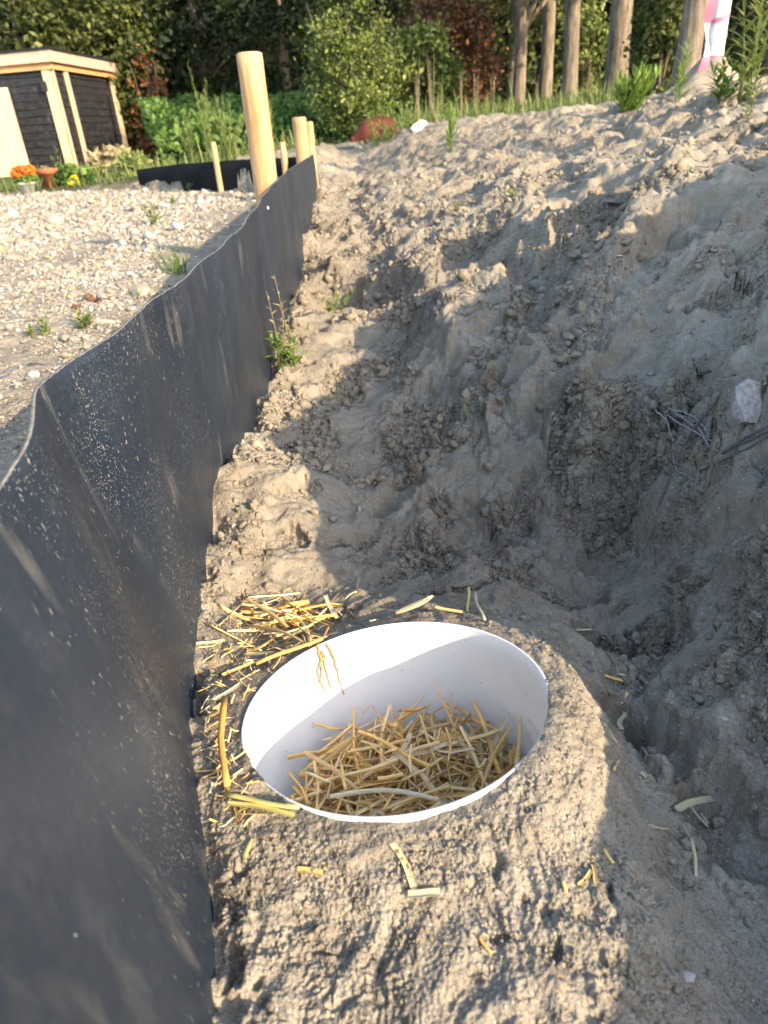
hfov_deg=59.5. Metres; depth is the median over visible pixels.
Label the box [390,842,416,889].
straw stalk
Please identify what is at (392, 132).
weed
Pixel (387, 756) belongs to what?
straw stalk
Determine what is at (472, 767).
straw stalk
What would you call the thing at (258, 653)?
straw stalk
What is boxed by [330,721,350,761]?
straw stalk
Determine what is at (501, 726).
straw stalk
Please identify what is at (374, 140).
weed
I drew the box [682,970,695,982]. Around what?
shell chip
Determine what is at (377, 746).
straw stalk
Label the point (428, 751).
straw stalk
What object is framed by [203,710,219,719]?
straw stalk
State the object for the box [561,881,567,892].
straw stalk
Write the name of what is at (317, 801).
straw stalk
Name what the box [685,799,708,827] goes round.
straw stalk
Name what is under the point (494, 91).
seed stalk
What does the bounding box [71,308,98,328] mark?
weed
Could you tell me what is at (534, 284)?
stone
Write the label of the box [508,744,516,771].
straw stalk
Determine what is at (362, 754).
straw stalk
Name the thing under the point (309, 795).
straw stalk
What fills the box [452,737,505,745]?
straw stalk
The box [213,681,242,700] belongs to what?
straw stalk
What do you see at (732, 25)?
woodland
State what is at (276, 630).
straw stalk
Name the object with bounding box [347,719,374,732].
straw stalk
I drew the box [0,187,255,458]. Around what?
gravel
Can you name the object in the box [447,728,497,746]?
straw stalk
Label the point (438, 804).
straw stalk
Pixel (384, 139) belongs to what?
weed
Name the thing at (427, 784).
straw stalk
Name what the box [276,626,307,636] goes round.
straw stalk
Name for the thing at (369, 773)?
straw stalk
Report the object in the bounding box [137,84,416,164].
brambles
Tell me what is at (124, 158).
green bush
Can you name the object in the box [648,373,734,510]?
root tangle
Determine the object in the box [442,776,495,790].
straw stalk
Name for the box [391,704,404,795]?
straw stalk
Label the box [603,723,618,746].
straw stalk
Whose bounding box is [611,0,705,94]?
green shrub
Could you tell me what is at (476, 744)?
straw stalk
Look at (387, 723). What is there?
straw stalk
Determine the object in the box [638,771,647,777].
straw stalk
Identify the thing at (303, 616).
straw stalk
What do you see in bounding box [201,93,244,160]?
tall weed
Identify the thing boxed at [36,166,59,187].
terracotta pot
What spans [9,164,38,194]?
potted plant
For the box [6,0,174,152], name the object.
leafy tree
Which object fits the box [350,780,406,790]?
straw stalk
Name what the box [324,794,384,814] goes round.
straw stalk
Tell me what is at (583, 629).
straw stalk
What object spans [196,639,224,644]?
straw stalk
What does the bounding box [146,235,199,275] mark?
grass tuft
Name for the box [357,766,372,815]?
straw stalk
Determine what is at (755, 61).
tall weed
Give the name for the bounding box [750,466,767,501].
root strand
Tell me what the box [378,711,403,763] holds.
straw stalk
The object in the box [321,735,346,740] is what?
straw stalk
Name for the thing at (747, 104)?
seedling
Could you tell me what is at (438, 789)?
straw stalk
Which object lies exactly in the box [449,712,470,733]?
straw stalk
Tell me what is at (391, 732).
straw stalk
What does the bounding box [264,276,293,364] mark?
weed
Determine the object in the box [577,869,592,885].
straw stalk
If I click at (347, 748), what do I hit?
straw stalk
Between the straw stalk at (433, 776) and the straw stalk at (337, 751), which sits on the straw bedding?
the straw stalk at (433, 776)
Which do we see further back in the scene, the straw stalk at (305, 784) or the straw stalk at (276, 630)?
the straw stalk at (276, 630)
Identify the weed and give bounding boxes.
[25,316,52,337]
[50,147,59,167]
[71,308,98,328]
[140,202,165,224]
[169,193,178,203]
[173,108,200,162]
[187,60,213,161]
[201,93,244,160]
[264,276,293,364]
[264,323,308,368]
[268,101,275,145]
[313,288,355,310]
[367,116,382,147]
[380,123,389,144]
[383,116,396,139]
[400,101,413,130]
[434,99,463,150]
[609,55,663,112]
[666,30,697,104]
[697,45,756,105]
[712,0,767,100]
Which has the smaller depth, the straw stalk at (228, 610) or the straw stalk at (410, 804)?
the straw stalk at (410, 804)
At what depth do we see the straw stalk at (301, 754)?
0.75 m
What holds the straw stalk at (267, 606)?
on the ground at (458, 982)
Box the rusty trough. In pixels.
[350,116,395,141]
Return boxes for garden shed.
[0,46,127,176]
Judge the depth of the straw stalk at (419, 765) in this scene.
0.71 m
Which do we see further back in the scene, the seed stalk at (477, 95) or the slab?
the seed stalk at (477, 95)
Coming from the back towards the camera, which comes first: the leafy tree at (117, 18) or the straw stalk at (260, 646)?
the leafy tree at (117, 18)
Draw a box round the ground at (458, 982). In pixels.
[0,76,767,1023]
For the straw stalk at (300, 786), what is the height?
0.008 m
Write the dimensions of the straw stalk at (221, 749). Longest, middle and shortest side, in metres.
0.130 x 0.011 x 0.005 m
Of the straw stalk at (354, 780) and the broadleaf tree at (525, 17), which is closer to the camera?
the straw stalk at (354, 780)
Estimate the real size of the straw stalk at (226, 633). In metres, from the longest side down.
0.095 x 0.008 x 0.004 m
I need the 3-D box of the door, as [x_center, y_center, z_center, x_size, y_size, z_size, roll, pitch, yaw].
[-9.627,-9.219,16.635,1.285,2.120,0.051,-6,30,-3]
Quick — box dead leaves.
[72,294,112,309]
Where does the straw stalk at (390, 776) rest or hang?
on the straw bedding
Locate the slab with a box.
[581,155,594,163]
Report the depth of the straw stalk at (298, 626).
0.84 m
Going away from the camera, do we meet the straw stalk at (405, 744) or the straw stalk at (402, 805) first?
the straw stalk at (402, 805)
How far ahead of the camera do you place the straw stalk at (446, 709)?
0.77 m
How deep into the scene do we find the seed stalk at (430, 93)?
9.20 m
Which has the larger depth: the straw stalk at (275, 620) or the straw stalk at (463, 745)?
the straw stalk at (275, 620)
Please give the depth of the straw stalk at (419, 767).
0.72 m
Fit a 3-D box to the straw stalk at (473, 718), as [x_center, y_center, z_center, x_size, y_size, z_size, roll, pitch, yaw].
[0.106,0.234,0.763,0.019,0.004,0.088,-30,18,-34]
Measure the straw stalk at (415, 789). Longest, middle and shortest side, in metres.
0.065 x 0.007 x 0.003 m
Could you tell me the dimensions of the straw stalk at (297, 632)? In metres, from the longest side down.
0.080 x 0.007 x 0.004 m
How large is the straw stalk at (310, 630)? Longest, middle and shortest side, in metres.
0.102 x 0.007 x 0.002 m
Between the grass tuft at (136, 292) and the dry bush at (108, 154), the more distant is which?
the dry bush at (108, 154)
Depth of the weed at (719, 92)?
3.43 m
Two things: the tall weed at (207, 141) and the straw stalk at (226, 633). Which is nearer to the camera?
the straw stalk at (226, 633)
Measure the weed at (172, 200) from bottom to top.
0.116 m
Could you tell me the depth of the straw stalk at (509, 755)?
0.71 m
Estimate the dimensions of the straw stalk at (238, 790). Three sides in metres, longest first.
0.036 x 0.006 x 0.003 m
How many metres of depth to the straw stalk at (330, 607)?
0.91 m
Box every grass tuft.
[129,287,139,297]
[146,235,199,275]
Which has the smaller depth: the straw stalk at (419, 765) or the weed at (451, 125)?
the straw stalk at (419, 765)
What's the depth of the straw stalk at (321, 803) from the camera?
0.68 m
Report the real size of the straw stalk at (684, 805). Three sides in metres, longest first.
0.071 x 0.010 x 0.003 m
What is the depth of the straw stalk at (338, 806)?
0.66 m
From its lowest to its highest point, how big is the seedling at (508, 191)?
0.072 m
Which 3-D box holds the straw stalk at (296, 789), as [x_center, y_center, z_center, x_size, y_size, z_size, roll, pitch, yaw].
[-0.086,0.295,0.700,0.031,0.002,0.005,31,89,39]
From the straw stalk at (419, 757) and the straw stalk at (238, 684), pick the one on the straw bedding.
the straw stalk at (419, 757)
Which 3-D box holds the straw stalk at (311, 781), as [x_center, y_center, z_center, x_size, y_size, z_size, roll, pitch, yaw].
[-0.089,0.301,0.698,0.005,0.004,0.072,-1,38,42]
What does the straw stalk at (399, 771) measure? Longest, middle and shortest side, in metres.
0.087 x 0.005 x 0.004 m
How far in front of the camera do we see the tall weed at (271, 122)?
9.09 m
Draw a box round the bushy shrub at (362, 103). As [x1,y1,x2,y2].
[286,0,418,141]
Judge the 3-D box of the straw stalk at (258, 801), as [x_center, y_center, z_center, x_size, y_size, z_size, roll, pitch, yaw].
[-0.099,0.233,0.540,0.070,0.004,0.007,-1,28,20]
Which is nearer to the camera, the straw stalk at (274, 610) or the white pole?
the straw stalk at (274, 610)
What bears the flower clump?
on the ground at (458, 982)
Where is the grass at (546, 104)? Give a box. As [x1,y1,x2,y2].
[0,69,617,194]
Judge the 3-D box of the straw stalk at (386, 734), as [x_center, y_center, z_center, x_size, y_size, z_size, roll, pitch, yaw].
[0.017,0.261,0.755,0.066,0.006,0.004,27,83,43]
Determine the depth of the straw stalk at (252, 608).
0.93 m
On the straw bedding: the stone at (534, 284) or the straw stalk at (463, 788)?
the straw stalk at (463, 788)
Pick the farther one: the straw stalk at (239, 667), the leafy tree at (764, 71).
the leafy tree at (764, 71)
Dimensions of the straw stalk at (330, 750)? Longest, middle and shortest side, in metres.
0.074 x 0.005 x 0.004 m
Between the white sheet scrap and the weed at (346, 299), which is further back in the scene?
the white sheet scrap
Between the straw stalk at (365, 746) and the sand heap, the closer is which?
the straw stalk at (365, 746)
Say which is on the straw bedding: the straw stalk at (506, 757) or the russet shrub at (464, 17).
the straw stalk at (506, 757)
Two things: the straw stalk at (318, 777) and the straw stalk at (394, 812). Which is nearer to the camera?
the straw stalk at (394, 812)
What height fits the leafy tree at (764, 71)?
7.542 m
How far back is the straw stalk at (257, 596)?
0.95 m
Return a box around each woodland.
[0,0,767,158]
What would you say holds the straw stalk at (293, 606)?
on the ground at (458, 982)
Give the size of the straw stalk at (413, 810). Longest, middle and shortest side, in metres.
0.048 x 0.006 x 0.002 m
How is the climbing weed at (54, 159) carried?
on the ground at (458, 982)
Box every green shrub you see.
[378,12,475,116]
[553,0,610,97]
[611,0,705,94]
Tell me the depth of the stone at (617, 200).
2.05 m
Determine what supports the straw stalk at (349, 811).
on the straw bedding
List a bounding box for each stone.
[529,279,548,289]
[601,197,622,203]
[731,378,761,424]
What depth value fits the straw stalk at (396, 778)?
0.71 m
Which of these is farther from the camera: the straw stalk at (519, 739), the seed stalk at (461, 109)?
the seed stalk at (461, 109)
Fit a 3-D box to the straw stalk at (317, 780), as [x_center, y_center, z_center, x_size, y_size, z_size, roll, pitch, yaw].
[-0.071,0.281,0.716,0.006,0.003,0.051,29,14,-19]
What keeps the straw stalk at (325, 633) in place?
on the ground at (458, 982)
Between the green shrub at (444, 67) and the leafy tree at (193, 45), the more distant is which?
the leafy tree at (193, 45)
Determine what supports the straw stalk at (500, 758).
on the straw bedding
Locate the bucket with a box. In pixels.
[241,622,548,821]
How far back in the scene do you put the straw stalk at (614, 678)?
0.79 m
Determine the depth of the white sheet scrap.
7.71 m
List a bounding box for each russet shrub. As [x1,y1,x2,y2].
[126,40,171,161]
[377,0,512,110]
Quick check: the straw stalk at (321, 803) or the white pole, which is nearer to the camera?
the straw stalk at (321, 803)
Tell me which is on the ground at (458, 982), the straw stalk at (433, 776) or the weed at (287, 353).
the weed at (287, 353)
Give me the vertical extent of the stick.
0.018 m
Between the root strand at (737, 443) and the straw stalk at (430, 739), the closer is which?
the straw stalk at (430, 739)
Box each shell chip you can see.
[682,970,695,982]
[719,716,727,720]
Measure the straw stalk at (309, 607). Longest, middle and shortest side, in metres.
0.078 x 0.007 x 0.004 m
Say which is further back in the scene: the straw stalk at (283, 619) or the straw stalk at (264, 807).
the straw stalk at (283, 619)
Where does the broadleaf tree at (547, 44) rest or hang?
on the ground at (458, 982)
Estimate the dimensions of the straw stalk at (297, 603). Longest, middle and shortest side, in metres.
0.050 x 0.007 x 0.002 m
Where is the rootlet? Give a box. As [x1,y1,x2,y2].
[316,644,343,693]
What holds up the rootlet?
in the bucket
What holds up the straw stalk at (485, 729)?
on the straw bedding
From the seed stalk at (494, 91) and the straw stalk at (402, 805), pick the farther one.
the seed stalk at (494, 91)
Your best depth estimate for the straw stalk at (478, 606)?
0.81 m
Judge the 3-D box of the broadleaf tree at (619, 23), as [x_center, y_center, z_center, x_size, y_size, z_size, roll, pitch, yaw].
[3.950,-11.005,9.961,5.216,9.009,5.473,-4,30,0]
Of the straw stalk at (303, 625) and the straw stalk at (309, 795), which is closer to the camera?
the straw stalk at (309, 795)
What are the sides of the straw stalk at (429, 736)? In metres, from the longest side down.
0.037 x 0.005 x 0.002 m
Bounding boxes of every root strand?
[699,425,767,471]
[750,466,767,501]
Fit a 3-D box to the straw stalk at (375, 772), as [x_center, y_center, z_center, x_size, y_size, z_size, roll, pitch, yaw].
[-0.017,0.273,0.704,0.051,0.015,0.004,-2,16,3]
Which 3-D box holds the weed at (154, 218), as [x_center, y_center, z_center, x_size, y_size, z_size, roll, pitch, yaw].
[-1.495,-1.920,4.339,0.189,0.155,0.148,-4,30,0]
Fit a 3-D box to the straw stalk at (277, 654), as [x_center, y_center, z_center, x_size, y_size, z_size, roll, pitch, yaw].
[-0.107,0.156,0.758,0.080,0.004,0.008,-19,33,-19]
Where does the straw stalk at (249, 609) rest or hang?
on the ground at (458, 982)
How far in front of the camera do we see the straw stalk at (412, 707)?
0.79 m
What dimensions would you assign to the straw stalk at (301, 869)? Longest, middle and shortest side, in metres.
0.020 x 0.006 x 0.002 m
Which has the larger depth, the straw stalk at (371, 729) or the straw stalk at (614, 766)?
the straw stalk at (371, 729)
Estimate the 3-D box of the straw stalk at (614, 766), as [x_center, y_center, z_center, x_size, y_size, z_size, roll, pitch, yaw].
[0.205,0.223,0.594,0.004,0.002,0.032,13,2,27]
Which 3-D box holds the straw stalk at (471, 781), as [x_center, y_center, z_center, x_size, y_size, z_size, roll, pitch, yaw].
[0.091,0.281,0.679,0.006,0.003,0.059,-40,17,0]
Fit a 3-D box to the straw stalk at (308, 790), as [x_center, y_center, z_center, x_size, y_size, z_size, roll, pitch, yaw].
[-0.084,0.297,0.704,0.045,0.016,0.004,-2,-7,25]
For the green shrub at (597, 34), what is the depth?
14.78 m
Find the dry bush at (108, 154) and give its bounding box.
[84,143,137,176]
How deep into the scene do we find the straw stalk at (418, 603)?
0.82 m
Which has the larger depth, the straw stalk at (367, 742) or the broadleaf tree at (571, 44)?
the broadleaf tree at (571, 44)
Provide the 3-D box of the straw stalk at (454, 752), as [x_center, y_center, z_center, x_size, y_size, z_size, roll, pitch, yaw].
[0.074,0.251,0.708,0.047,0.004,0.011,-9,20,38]
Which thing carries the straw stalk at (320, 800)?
on the straw bedding
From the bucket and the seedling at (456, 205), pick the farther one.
the seedling at (456, 205)
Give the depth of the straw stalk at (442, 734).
0.78 m
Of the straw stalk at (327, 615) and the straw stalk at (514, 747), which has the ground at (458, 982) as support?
the straw stalk at (327, 615)
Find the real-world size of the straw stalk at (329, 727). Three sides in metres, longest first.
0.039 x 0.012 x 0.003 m
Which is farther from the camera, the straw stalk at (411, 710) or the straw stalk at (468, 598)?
the straw stalk at (468, 598)
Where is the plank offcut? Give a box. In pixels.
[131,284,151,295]
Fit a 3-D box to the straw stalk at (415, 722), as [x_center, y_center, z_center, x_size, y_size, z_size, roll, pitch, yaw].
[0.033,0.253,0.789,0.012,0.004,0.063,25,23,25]
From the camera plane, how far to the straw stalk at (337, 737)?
0.77 m
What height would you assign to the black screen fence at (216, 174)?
0.781 m
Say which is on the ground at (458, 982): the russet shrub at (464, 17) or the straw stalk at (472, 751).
the russet shrub at (464, 17)
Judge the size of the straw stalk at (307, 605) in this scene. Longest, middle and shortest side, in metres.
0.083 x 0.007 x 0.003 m
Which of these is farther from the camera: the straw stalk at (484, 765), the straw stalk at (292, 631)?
the straw stalk at (292, 631)
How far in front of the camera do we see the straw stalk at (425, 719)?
0.79 m
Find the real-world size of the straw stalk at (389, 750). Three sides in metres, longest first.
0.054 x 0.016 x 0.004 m
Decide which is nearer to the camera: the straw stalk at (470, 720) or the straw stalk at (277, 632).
the straw stalk at (470, 720)
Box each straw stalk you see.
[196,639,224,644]
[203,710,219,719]
[206,622,261,650]
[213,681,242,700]
[217,695,230,787]
[218,600,245,625]
[218,603,254,622]
[220,789,252,795]
[222,660,253,675]
[223,792,299,808]
[225,808,247,823]
[227,614,297,621]
[227,629,264,631]
[227,801,294,817]
[229,599,275,617]
[240,609,281,615]
[242,601,292,609]
[242,604,301,617]
[242,838,252,858]
[243,606,298,624]
[243,651,274,654]
[246,598,288,627]
[246,633,279,652]
[248,592,299,597]
[249,625,309,646]
[252,614,307,628]
[253,609,291,616]
[255,637,322,664]
[261,611,311,631]
[263,612,295,624]
[263,631,302,633]
[268,600,289,626]
[270,603,325,615]
[270,606,328,624]
[274,600,308,607]
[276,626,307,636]
[277,592,330,619]
[281,601,313,623]
[282,617,322,639]
[285,614,312,636]
[286,614,335,619]
[287,744,337,759]
[287,770,308,805]
[287,788,322,798]
[291,603,342,608]
[292,785,310,806]
[293,616,311,645]
[294,604,340,606]
[294,790,321,801]
[295,866,322,875]
[298,772,318,802]
[298,773,382,782]
[299,770,330,782]
[302,733,356,771]
[303,750,363,795]
[305,771,306,805]
[307,723,352,761]
[311,783,341,807]
[312,723,342,730]
[313,757,398,785]
[313,760,319,794]
[314,736,354,773]
[315,626,328,645]
[315,794,318,808]
[316,796,327,809]
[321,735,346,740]
[324,595,338,618]
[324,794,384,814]
[326,749,343,798]
[329,731,412,760]
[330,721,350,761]
[330,788,437,801]
[333,704,370,765]
[333,772,378,787]
[335,782,348,813]
[339,758,346,790]
[341,739,355,759]
[346,723,382,741]
[346,724,373,769]
[346,726,384,732]
[346,766,391,778]
[346,804,355,814]
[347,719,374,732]
[347,738,407,753]
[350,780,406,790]
[352,706,361,778]
[352,794,395,815]
[354,741,440,785]
[354,754,394,761]
[354,764,406,789]
[357,730,430,767]
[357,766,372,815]
[359,751,370,764]
[361,740,414,756]
[365,696,423,740]
[366,727,385,746]
[368,718,376,758]
[369,792,422,815]
[370,745,429,800]
[372,705,402,738]
[377,716,397,725]
[377,748,396,756]
[377,772,403,780]
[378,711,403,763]
[378,742,461,760]
[379,705,390,767]
[380,728,418,758]
[380,767,408,815]
[380,778,394,787]
[381,767,406,798]
[381,784,449,810]
[382,717,398,739]
[382,808,400,815]
[385,747,461,766]
[388,706,425,727]
[389,731,411,770]
[389,796,433,805]
[390,731,458,787]
[390,749,447,804]
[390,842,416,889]
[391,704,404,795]
[391,739,457,759]
[391,765,456,793]
[391,782,448,811]
[394,782,434,795]
[395,595,433,614]
[395,713,403,737]
[398,707,423,711]
[398,761,446,773]
[399,738,416,784]
[401,757,443,781]
[402,771,434,813]
[403,706,443,733]
[405,717,418,737]
[406,801,451,810]
[407,795,427,809]
[408,733,460,745]
[408,744,413,773]
[408,888,439,898]
[409,781,460,790]
[409,798,422,812]
[418,772,443,804]
[420,715,441,772]
[420,730,435,740]
[422,726,446,735]
[423,722,451,730]
[423,741,444,784]
[429,714,437,735]
[429,801,440,808]
[431,735,494,742]
[431,790,478,797]
[432,770,451,798]
[433,747,474,753]
[435,606,462,612]
[435,681,457,735]
[435,757,503,775]
[441,718,476,723]
[442,714,459,754]
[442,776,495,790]
[442,785,474,790]
[445,702,455,717]
[445,727,451,764]
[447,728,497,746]
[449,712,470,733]
[450,693,452,723]
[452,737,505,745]
[452,766,481,783]
[454,705,503,732]
[456,736,487,776]
[458,753,489,755]
[459,725,487,786]
[459,752,466,791]
[460,739,506,785]
[463,774,479,797]
[466,586,469,611]
[466,771,475,790]
[470,731,479,748]
[472,701,500,777]
[474,591,485,620]
[477,936,492,953]
[480,726,511,789]
[484,716,507,781]
[488,757,523,784]
[488,768,495,783]
[498,755,508,766]
[499,734,502,766]
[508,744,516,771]
[508,748,511,770]
[513,716,521,767]
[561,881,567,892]
[576,629,591,630]
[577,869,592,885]
[591,864,597,883]
[602,848,614,863]
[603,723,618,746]
[605,674,625,682]
[612,759,620,770]
[617,712,626,729]
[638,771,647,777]
[649,824,668,829]
[674,795,715,811]
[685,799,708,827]
[689,838,697,877]
[699,812,708,823]
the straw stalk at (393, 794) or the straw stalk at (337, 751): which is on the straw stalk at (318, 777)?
the straw stalk at (337, 751)
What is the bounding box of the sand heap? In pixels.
[664,56,737,95]
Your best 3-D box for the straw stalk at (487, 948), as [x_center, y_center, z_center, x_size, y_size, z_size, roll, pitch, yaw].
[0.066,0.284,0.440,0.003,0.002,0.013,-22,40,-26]
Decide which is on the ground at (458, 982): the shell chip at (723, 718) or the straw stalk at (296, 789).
the shell chip at (723, 718)
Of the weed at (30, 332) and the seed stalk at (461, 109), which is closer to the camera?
the weed at (30, 332)
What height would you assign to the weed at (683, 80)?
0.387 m
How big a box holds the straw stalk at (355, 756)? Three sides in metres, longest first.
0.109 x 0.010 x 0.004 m
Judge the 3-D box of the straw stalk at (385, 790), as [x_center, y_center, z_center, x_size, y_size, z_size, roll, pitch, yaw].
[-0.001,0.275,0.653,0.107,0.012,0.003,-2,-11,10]
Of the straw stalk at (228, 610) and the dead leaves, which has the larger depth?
the dead leaves
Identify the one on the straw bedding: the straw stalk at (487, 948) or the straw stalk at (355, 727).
the straw stalk at (355, 727)
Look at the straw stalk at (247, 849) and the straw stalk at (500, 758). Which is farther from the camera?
the straw stalk at (500, 758)
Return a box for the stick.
[93,319,115,323]
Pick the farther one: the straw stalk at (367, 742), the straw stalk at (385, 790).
the straw stalk at (367, 742)
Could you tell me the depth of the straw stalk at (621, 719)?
0.69 m
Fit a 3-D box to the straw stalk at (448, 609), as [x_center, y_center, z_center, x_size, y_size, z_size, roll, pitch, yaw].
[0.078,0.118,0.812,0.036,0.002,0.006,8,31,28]
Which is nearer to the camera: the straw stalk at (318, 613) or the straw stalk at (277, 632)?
the straw stalk at (277, 632)
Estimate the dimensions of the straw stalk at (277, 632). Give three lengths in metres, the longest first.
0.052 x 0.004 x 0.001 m
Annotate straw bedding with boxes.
[294,712,522,815]
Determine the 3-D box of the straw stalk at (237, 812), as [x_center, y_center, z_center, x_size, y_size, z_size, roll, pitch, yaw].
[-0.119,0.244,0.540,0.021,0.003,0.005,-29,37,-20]
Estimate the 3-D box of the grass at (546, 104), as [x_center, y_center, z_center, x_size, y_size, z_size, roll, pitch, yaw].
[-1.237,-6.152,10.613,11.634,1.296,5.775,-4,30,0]
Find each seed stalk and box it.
[415,64,419,121]
[427,57,434,120]
[459,77,462,116]
[473,74,478,109]
[490,70,495,113]
[588,62,593,101]
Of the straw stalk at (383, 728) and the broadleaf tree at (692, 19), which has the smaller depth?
the straw stalk at (383, 728)
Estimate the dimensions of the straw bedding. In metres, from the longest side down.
0.285 x 0.285 x 0.108 m
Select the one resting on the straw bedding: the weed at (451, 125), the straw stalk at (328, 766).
the straw stalk at (328, 766)
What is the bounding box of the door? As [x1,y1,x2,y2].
[0,87,29,176]
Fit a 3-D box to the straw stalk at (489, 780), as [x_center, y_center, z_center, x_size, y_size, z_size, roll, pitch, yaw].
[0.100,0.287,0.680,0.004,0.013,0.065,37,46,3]
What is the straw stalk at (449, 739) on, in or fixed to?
on the straw bedding
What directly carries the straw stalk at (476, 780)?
on the straw bedding
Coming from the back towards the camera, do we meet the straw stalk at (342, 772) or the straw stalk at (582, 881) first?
the straw stalk at (342, 772)
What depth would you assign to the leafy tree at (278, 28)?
18.95 m
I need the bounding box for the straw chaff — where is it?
[195,588,375,826]
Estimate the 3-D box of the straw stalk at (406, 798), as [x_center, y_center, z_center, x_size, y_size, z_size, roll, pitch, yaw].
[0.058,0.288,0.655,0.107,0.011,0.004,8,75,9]
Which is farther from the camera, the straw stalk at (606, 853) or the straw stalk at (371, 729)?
the straw stalk at (371, 729)
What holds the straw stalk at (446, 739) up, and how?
on the straw bedding
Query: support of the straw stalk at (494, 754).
on the straw bedding
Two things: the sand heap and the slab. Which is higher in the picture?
the sand heap
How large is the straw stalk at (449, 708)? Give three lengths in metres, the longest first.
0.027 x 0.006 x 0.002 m
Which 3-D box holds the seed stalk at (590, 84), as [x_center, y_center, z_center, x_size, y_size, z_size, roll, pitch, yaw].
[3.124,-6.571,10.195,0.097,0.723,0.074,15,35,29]
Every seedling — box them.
[453,199,459,211]
[507,187,520,196]
[741,79,761,119]
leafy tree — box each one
[0,0,188,115]
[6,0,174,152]
[62,0,296,155]
[197,0,353,146]
[412,0,602,104]
[761,42,767,75]
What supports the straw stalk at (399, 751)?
on the straw bedding
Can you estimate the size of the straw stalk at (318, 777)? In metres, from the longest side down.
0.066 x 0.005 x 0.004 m
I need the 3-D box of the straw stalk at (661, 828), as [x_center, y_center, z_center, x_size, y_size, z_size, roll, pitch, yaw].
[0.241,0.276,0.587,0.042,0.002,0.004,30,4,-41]
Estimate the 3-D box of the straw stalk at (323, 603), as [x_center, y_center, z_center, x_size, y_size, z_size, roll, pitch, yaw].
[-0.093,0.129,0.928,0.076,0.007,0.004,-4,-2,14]
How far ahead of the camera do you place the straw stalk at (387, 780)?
0.69 m
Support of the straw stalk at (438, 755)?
on the straw bedding
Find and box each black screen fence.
[0,51,318,1023]
[136,142,296,191]
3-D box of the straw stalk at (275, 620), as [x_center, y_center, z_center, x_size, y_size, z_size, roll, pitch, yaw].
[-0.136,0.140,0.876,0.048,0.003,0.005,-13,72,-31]
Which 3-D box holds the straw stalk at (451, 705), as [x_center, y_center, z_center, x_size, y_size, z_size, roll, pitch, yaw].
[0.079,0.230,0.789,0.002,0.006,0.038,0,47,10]
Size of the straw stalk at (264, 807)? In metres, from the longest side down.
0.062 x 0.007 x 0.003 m
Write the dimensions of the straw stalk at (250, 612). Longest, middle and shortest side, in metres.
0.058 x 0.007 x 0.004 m
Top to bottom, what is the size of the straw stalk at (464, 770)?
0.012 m
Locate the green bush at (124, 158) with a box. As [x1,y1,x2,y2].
[113,148,152,176]
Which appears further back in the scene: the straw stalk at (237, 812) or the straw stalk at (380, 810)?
the straw stalk at (380, 810)
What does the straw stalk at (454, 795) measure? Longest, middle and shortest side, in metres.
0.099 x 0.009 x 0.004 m
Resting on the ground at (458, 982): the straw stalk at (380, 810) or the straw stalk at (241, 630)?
the straw stalk at (241, 630)
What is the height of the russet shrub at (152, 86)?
3.188 m
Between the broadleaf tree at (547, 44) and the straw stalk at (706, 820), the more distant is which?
the broadleaf tree at (547, 44)
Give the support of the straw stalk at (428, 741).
on the straw bedding
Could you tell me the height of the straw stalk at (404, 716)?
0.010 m
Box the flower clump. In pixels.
[51,162,96,185]
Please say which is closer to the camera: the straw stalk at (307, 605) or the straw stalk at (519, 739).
the straw stalk at (519, 739)
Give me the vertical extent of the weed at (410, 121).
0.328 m
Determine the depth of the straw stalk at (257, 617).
0.88 m
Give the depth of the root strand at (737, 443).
0.83 m
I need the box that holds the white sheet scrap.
[411,120,427,131]
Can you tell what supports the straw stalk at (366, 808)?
on the straw bedding
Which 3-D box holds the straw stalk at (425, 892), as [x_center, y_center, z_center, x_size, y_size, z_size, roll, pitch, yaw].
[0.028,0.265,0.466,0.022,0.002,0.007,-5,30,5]
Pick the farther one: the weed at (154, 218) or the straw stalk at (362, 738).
the weed at (154, 218)
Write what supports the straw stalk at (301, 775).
on the straw bedding
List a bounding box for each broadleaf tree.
[512,0,547,106]
[538,0,555,103]
[561,0,580,97]
[604,0,632,98]
[667,0,708,90]
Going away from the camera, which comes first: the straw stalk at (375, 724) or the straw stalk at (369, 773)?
the straw stalk at (369, 773)
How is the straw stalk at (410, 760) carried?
on the straw stalk at (419, 757)
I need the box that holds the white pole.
[698,0,731,70]
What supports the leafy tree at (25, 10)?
on the ground at (458, 982)
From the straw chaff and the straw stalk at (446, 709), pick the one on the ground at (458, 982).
the straw chaff
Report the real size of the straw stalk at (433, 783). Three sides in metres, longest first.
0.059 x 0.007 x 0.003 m
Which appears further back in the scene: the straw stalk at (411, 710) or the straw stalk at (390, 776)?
the straw stalk at (411, 710)
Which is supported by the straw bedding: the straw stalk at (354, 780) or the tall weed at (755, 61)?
the straw stalk at (354, 780)

